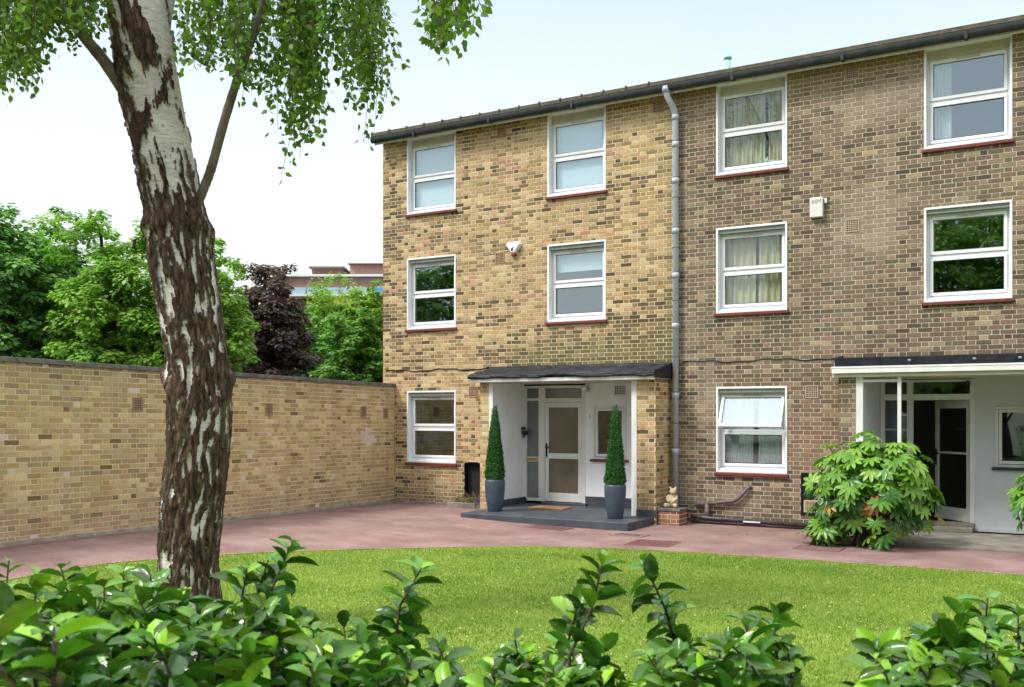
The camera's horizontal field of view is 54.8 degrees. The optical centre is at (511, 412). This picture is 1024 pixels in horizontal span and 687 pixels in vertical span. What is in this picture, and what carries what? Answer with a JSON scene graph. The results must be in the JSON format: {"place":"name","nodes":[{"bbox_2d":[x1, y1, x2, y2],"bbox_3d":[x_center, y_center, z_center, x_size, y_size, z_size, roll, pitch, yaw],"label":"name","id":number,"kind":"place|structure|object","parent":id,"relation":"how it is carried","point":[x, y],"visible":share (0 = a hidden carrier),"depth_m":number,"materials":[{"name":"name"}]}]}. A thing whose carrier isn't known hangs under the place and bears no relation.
{"place":"outdoors","nodes":[
{"label":"outdoors","id":0,"kind":"place"},
{"bbox_2d":[0,502,1023,579],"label":"driveway","id":1,"kind":"structure","parent":0,"point":[397,525],"depth_m":14.82,"materials":[{"name":"brick"}]},
{"bbox_2d":[448,490,479,508],"bbox_3d":[-0.853,1.767,19.766,0.861,0.387,0.408,0,0,31],"label":"flower trough","id":2,"kind":"object","parent":1,"relation":"on","point":[467,503],"visible":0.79,"depth_m":19.69,"materials":[{"name":"stone"}]},
{"bbox_2d":[521,524,573,530],"bbox_3d":[0.519,1.974,16.850,1.030,0.037,0.390,0,0,37],"label":"manhole cover","id":3,"kind":"object","parent":1,"relation":"on","point":[550,527],"visible":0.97,"depth_m":16.76,"materials":[{"name":"red paint"}]},
{"bbox_2d":[610,532,650,537],"bbox_3d":[1.890,1.979,15.800,0.540,0.042,0.380,0,0,31],"label":"drain grate","id":4,"kind":"object","parent":1,"relation":"on","point":[630,535],"visible":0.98,"depth_m":15.79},
{"bbox_2d":[624,539,680,546],"bbox_3d":[2.118,1.982,14.840,0.690,0.037,0.660,0,0,27],"label":"manhole cover","id":5,"kind":"object","parent":1,"relation":"on","point":[645,542],"visible":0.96,"depth_m":14.79,"materials":[{"name":"red paint"}]},
{"bbox_2d":[657,507,687,525],"bbox_3d":[2.823,1.837,17.357,0.420,0.325,0.410,0,0,31],"label":"brick pedestal","id":6,"kind":"object","parent":1,"relation":"on","point":[677,516],"visible":0.88,"depth_m":17.20,"materials":[{"name":"red brick"}]},
{"bbox_2d":[664,487,677,507],"bbox_3d":[2.806,1.493,17.308,0.245,0.371,0.229,0,0,31],"label":"bear statue","id":7,"kind":"object","parent":6,"relation":"on","point":[672,499],"visible":1,"depth_m":17.27,"materials":[{"name":"stone"}]},
{"bbox_2d":[792,545,845,551],"bbox_3d":[4.441,1.982,14.279,0.660,0.037,0.460,0,0,31],"label":"manhole cover","id":8,"kind":"object","parent":1,"relation":"on","point":[821,548],"visible":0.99,"depth_m":14.25,"materials":[{"name":"pink metal"}]},
{"bbox_2d":[796,515,849,546],"bbox_3d":[4.615,1.826,14.629,0.774,0.618,0.673,0,0,4],"label":"fatsia shrub","id":9,"kind":"object","parent":1,"relation":"on","point":[829,534],"visible":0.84,"depth_m":14.46,"materials":[{"name":"green plant"}]},
{"bbox_2d":[802,430,946,549],"bbox_3d":[5.321,1.197,14.480,1.700,1.864,1.877,0,0,-25],"label":"fatsia shrub","id":10,"kind":"object","parent":1,"relation":"on","point":[895,482],"visible":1,"depth_m":14.13,"materials":[{"name":"green plant"}]},
{"bbox_2d":[1006,474,1023,532],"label":"fatsia shrub","id":11,"kind":"object","parent":1,"relation":"on","point":[1016,497],"visible":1,"depth_m":13.51,"materials":[{"name":"green plant"}]},
{"bbox_2d":[0,0,1023,303],"label":"sky","id":12,"kind":"structure","parent":0,"point":[68,146],"materials":[{"name":"white"}]},
{"bbox_2d":[5,547,1023,686],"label":"lawn","id":13,"kind":"structure","parent":0,"point":[714,603],"depth_m":10.48,"materials":[{"name":"green plant"}]},
{"bbox_2d":[0,557,197,686],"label":"laurel shrub","id":14,"kind":"object","parent":13,"relation":"on","point":[111,635],"visible":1,"depth_m":1.46,"materials":[{"name":"green plant"}]},
{"bbox_2d":[0,0,492,609],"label":"birch tree","id":15,"kind":"object","parent":13,"relation":"on","point":[198,378],"visible":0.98,"depth_m":8.65,"materials":[{"name":"green plant"}]},
{"bbox_2d":[165,535,350,686],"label":"laurel shrub","id":16,"kind":"object","parent":13,"relation":"on","point":[246,642],"visible":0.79,"depth_m":1.74,"materials":[{"name":"green plant"}]},
{"bbox_2d":[296,555,477,686],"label":"laurel shrub","id":17,"kind":"object","parent":13,"relation":"on","point":[369,661],"visible":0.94,"depth_m":1.90,"materials":[{"name":"green plant"}]},
{"bbox_2d":[1,546,1023,580],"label":"lawn edging","id":18,"kind":"object","parent":13,"relation":"on","point":[527,546],"visible":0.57,"depth_m":13.17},
{"bbox_2d":[461,548,626,686],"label":"laurel shrub","id":19,"kind":"object","parent":13,"relation":"on","point":[585,667],"visible":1,"depth_m":1.97,"materials":[{"name":"green plant"}]},
{"bbox_2d":[604,552,714,686],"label":"laurel shrub","id":20,"kind":"object","parent":13,"relation":"on","point":[669,666],"visible":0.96,"depth_m":1.95,"materials":[{"name":"green plant"}]},
{"bbox_2d":[687,601,814,686],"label":"laurel shrub","id":21,"kind":"object","parent":13,"relation":"on","point":[741,660],"visible":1,"depth_m":1.76,"materials":[{"name":"green plant"}]},
{"bbox_2d":[841,589,1023,686],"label":"laurel shrub","id":22,"kind":"object","parent":13,"relation":"on","point":[957,651],"visible":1,"depth_m":1.87,"materials":[{"name":"green plant"}]},
{"bbox_2d":[891,413,903,428],"bbox_3d":[6.578,0.150,16.849,0.220,0.260,0.220,0,0,31],"label":"blue bowl","id":23,"kind":"object","parent":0,"point":[894,419],"visible":0.57,"depth_m":16.79,"materials":[{"name":"blue ceramic"}]},
{"bbox_3d":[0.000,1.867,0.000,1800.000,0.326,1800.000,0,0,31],"label":"ground","id":24,"kind":"structure","parent":0,"visible":0},
{"bbox_2d":[0,203,94,365],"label":"leafy tree","id":25,"kind":"object","parent":24,"relation":"on","point":[29,303],"visible":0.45,"depth_m":20.48,"materials":[{"name":"green plant"}]},
{"bbox_2d":[20,206,127,355],"bbox_3d":[-12.004,-1.751,26.932,3.578,7.712,3.350,0,0,31],"label":"leafy tree","id":26,"kind":"object","parent":24,"relation":"on","point":[80,236],"visible":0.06,"depth_m":26.59,"materials":[{"name":"green plant"}]},
{"bbox_2d":[38,209,164,366],"bbox_3d":[-8.107,-0.986,20.401,3.258,6.186,3.347,0,0,31],"label":"leafy tree","id":27,"kind":"object","parent":24,"relation":"on","point":[102,291],"visible":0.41,"depth_m":19.72,"materials":[{"name":"green plant"}]},
{"bbox_2d":[0,356,395,548],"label":"garden wall","id":28,"kind":"structure","parent":24,"relation":"on","point":[82,449],"depth_m":14.90,"materials":[{"name":"brick"}]},
{"bbox_2d":[140,237,260,372],"bbox_3d":[-6.382,-0.864,20.191,2.665,5.941,2.584,0,0,31],"label":"leafy tree","id":29,"kind":"object","parent":24,"relation":"on","point":[236,329],"visible":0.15,"depth_m":19.94,"materials":[{"name":"green plant"}]},
{"bbox_2d":[226,262,325,377],"bbox_3d":[-6.251,-0.891,24.975,3.140,5.995,3.308,0,0,-34],"label":"leafy tree","id":30,"kind":"object","parent":24,"relation":"on","point":[270,311],"visible":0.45,"depth_m":24.50,"materials":[{"name":"purple plant"}]},
{"bbox_2d":[277,302,352,378],"bbox_3d":[-6.505,-0.682,31.094,3.436,5.578,3.483,0,0,4],"label":"leafy tree","id":31,"kind":"object","parent":24,"relation":"on","point":[313,348],"visible":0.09,"depth_m":30.65,"materials":[{"name":"green plant"}]},
{"bbox_2d":[273,263,382,338],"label":"apartment block","id":32,"kind":"structure","parent":24,"relation":"on","point":[362,274],"depth_m":68.00,"materials":[{"name":"red brick"}]},
{"bbox_2d":[294,271,381,340],"bbox_3d":[-6.070,-1.390,34.003,4.507,6.994,4.322,0,0,12],"label":"leafy tree","id":33,"kind":"object","parent":24,"relation":"on","point":[324,310],"visible":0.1,"depth_m":33.37,"materials":[{"name":"green plant"}]},
{"bbox_2d":[308,306,382,382],"bbox_3d":[-3.614,-0.150,22.488,2.069,4.514,2.187,0,0,-19],"label":"leafy tree","id":34,"kind":"object","parent":24,"relation":"on","point":[366,363],"visible":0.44,"depth_m":22.12,"materials":[{"name":"green plant"}]},
{"bbox_2d":[342,279,382,355],"bbox_3d":[-3.561,-0.654,24.976,1.576,5.520,1.611,0,0,12],"label":"leafy tree","id":35,"kind":"object","parent":24,"relation":"on","point":[375,306],"visible":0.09,"depth_m":24.78,"materials":[{"name":"green plant"}]},
{"bbox_2d":[370,79,682,530],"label":"terraced house","id":36,"kind":"structure","parent":24,"relation":"on","point":[479,321],"depth_m":19.39,"materials":[{"name":"brick"}]},
{"bbox_2d":[405,254,456,331],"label":"window","id":37,"kind":"structure","parent":36,"relation":"in","point":[443,260],"depth_m":20.73,"materials":[{"name":"white plastic"}]},
{"bbox_2d":[405,131,456,217],"bbox_3d":[-1.645,-4.950,20.626,1.300,1.680,0.255,0,0,31],"label":"window","id":38,"kind":"structure","parent":36,"relation":"in","point":[445,139],"depth_m":20.75,"materials":[{"name":"white plastic"}]},
{"bbox_2d":[405,390,456,465],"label":"window","id":39,"kind":"structure","parent":36,"relation":"in","point":[412,396],"depth_m":20.73,"materials":[{"name":"white plastic"}]},
{"bbox_2d":[416,145,453,206],"bbox_3d":[-1.570,-4.900,20.751,1.160,1.600,0.007,0,0,31],"label":"window blind","id":40,"kind":"object","parent":36,"relation":"attached to","point":[435,160],"depth_m":20.77,"materials":[{"name":"white fabric"}]},
{"bbox_2d":[484,405,505,511],"bbox_3d":[-0.316,0.845,18.317,0.409,1.977,0.412,0,0,31],"label":"potted topiary","id":41,"kind":"object","parent":36,"relation":"on","point":[494,473],"visible":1,"depth_m":18.20,"materials":[{"name":"green plant"}]},
{"bbox_2d":[506,241,521,255],"bbox_3d":[0.028,-3.226,19.486,0.345,0.282,0.100,0,0,31],"label":"alarm box","id":42,"kind":"object","parent":36,"relation":"attached to","point":[513,247],"visible":1,"depth_m":19.45,"materials":[{"name":"white plastic"}]},
{"bbox_2d":[529,505,571,509],"bbox_3d":[0.736,1.822,18.877,0.735,0.018,0.465,0,0,31],"label":"doormat","id":43,"kind":"object","parent":36,"relation":"on","point":[550,507],"visible":1,"depth_m":18.79,"materials":[{"name":"brown fabric"}]},
{"bbox_2d":[545,402,581,502],"bbox_3d":[1.011,0.790,19.556,0.810,1.970,0.100,0,0,31],"label":"door","id":44,"kind":"structure","parent":36,"relation":"in","point":[563,420],"depth_m":19.58,"materials":[{"name":"white paint"}]},
{"bbox_2d":[545,239,606,324],"bbox_3d":[1.263,-2.462,18.905,1.307,1.555,0.255,0,0,31],"label":"window","id":45,"kind":"structure","parent":36,"relation":"in","point":[554,250],"depth_m":18.97,"materials":[{"name":"white plastic"}]},
{"bbox_2d":[545,105,606,199],"bbox_3d":[1.263,-4.950,18.905,1.307,1.680,0.255,0,0,31],"label":"window","id":46,"kind":"structure","parent":36,"relation":"in","point":[554,121],"depth_m":18.98,"materials":[{"name":"white plastic"}]},
{"bbox_2d":[557,121,601,188],"bbox_3d":[1.338,-4.900,19.030,1.160,1.600,0.007,0,0,31],"label":"window blind","id":47,"kind":"object","parent":36,"relation":"attached to","point":[581,137],"depth_m":19.05,"materials":[{"name":"white fabric"}]},
{"bbox_2d":[557,252,601,272],"bbox_3d":[1.338,-2.985,19.030,1.160,0.530,0.007,0,0,31],"label":"window blind","id":48,"kind":"object","parent":36,"relation":"attached to","point":[580,262],"depth_m":19.05,"materials":[{"name":"white fabric"}]},
{"bbox_2d":[590,406,628,462],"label":"window","id":49,"kind":"structure","parent":36,"relation":"in","point":[601,458],"depth_m":19.13,"materials":[{"name":"white paint"}]},
{"bbox_2d":[603,405,626,518],"bbox_3d":[1.778,0.848,17.073,0.403,1.970,0.413,0,0,-25],"label":"potted topiary","id":50,"kind":"object","parent":36,"relation":"on","point":[614,479],"visible":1,"depth_m":16.96,"materials":[{"name":"green plant"}]},
{"bbox_2d":[670,14,1023,553],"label":"terraced house","id":51,"kind":"structure","parent":24,"relation":"on","point":[900,267],"depth_m":16.45,"materials":[{"name":"brick"}]},
{"bbox_2d":[714,222,788,316],"bbox_3d":[4.179,-2.462,17.179,1.311,1.555,0.255,0,0,31],"label":"window","id":52,"kind":"structure","parent":51,"relation":"in","point":[779,228],"depth_m":17.21,"materials":[{"name":"white plastic"}]},
{"bbox_2d":[714,74,788,178],"bbox_3d":[4.179,-4.950,17.179,1.311,1.680,0.255,0,0,31],"label":"window","id":53,"kind":"structure","parent":51,"relation":"in","point":[776,83],"depth_m":17.23,"materials":[{"name":"white plastic"}]},
{"bbox_2d":[714,386,788,477],"bbox_3d":[4.158,0.332,17.144,1.311,1.555,0.337,0,0,31],"label":"window","id":54,"kind":"structure","parent":51,"relation":"in","point":[723,467],"depth_m":17.17,"materials":[{"name":"white plastic"}]},
{"bbox_2d":[726,91,780,166],"bbox_3d":[4.277,-4.900,17.351,1.204,1.600,0.064,0,0,31],"label":"curtain","id":55,"kind":"object","parent":51,"relation":"hanging from","point":[741,112],"visible":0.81,"depth_m":17.38,"materials":[{"name":"beige fabric"}]},
{"bbox_2d":[726,235,780,307],"bbox_3d":[4.277,-2.475,17.351,1.204,1.550,0.064,0,0,31],"label":"curtain","id":56,"kind":"object","parent":51,"relation":"hanging from","point":[740,289],"visible":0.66,"depth_m":17.38,"materials":[{"name":"beige fabric"}]},
{"bbox_2d":[723,394,784,473],"bbox_3d":[4.277,0.350,17.351,1.204,1.500,0.064,0,0,31],"label":"curtain","id":57,"kind":"object","parent":51,"relation":"hanging from","point":[739,448],"visible":0.6,"depth_m":17.39,"materials":[{"name":"white fabric"}]},
{"bbox_2d":[810,197,826,217],"bbox_3d":[5.111,-3.415,16.480,0.270,0.330,0.100,0,0,31],"label":"alarm box","id":58,"kind":"object","parent":51,"relation":"attached to","point":[816,207],"visible":1,"depth_m":16.45,"materials":[{"name":"white plastic"}]},
{"bbox_2d":[934,63,951,139],"bbox_3d":[6.854,-4.900,15.825,0.369,1.600,0.062,0,0,31],"label":"curtain","id":59,"kind":"object","parent":51,"relation":"hanging from","point":[942,87],"visible":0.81,"depth_m":15.81,"materials":[{"name":"white fabric"}]},
{"bbox_2d":[933,400,969,521],"bbox_3d":[7.343,0.800,16.507,0.100,1.990,0.845,0,0,-14],"label":"door","id":60,"kind":"structure","parent":51,"relation":"in","point":[952,513],"depth_m":16.46,"materials":[{"name":"white glass"}]},
{"bbox_2d":[922,200,1014,305],"bbox_3d":[7.122,-2.462,15.437,1.315,1.555,0.255,0,0,31],"label":"window","id":61,"kind":"structure","parent":51,"relation":"in","point":[1004,207],"depth_m":15.44,"materials":[{"name":"white plastic"}]},
{"bbox_2d":[922,35,1014,153],"bbox_3d":[7.122,-4.950,15.437,1.315,1.680,0.255,0,0,31],"label":"window","id":62,"kind":"structure","parent":51,"relation":"in","point":[1000,45],"depth_m":15.45,"materials":[{"name":"white plastic"}]},
{"bbox_2d":[992,406,1023,470],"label":"window","id":63,"kind":"structure","parent":51,"relation":"in","point":[999,464],"depth_m":15.83,"materials":[{"name":"white paint"}]}
]}

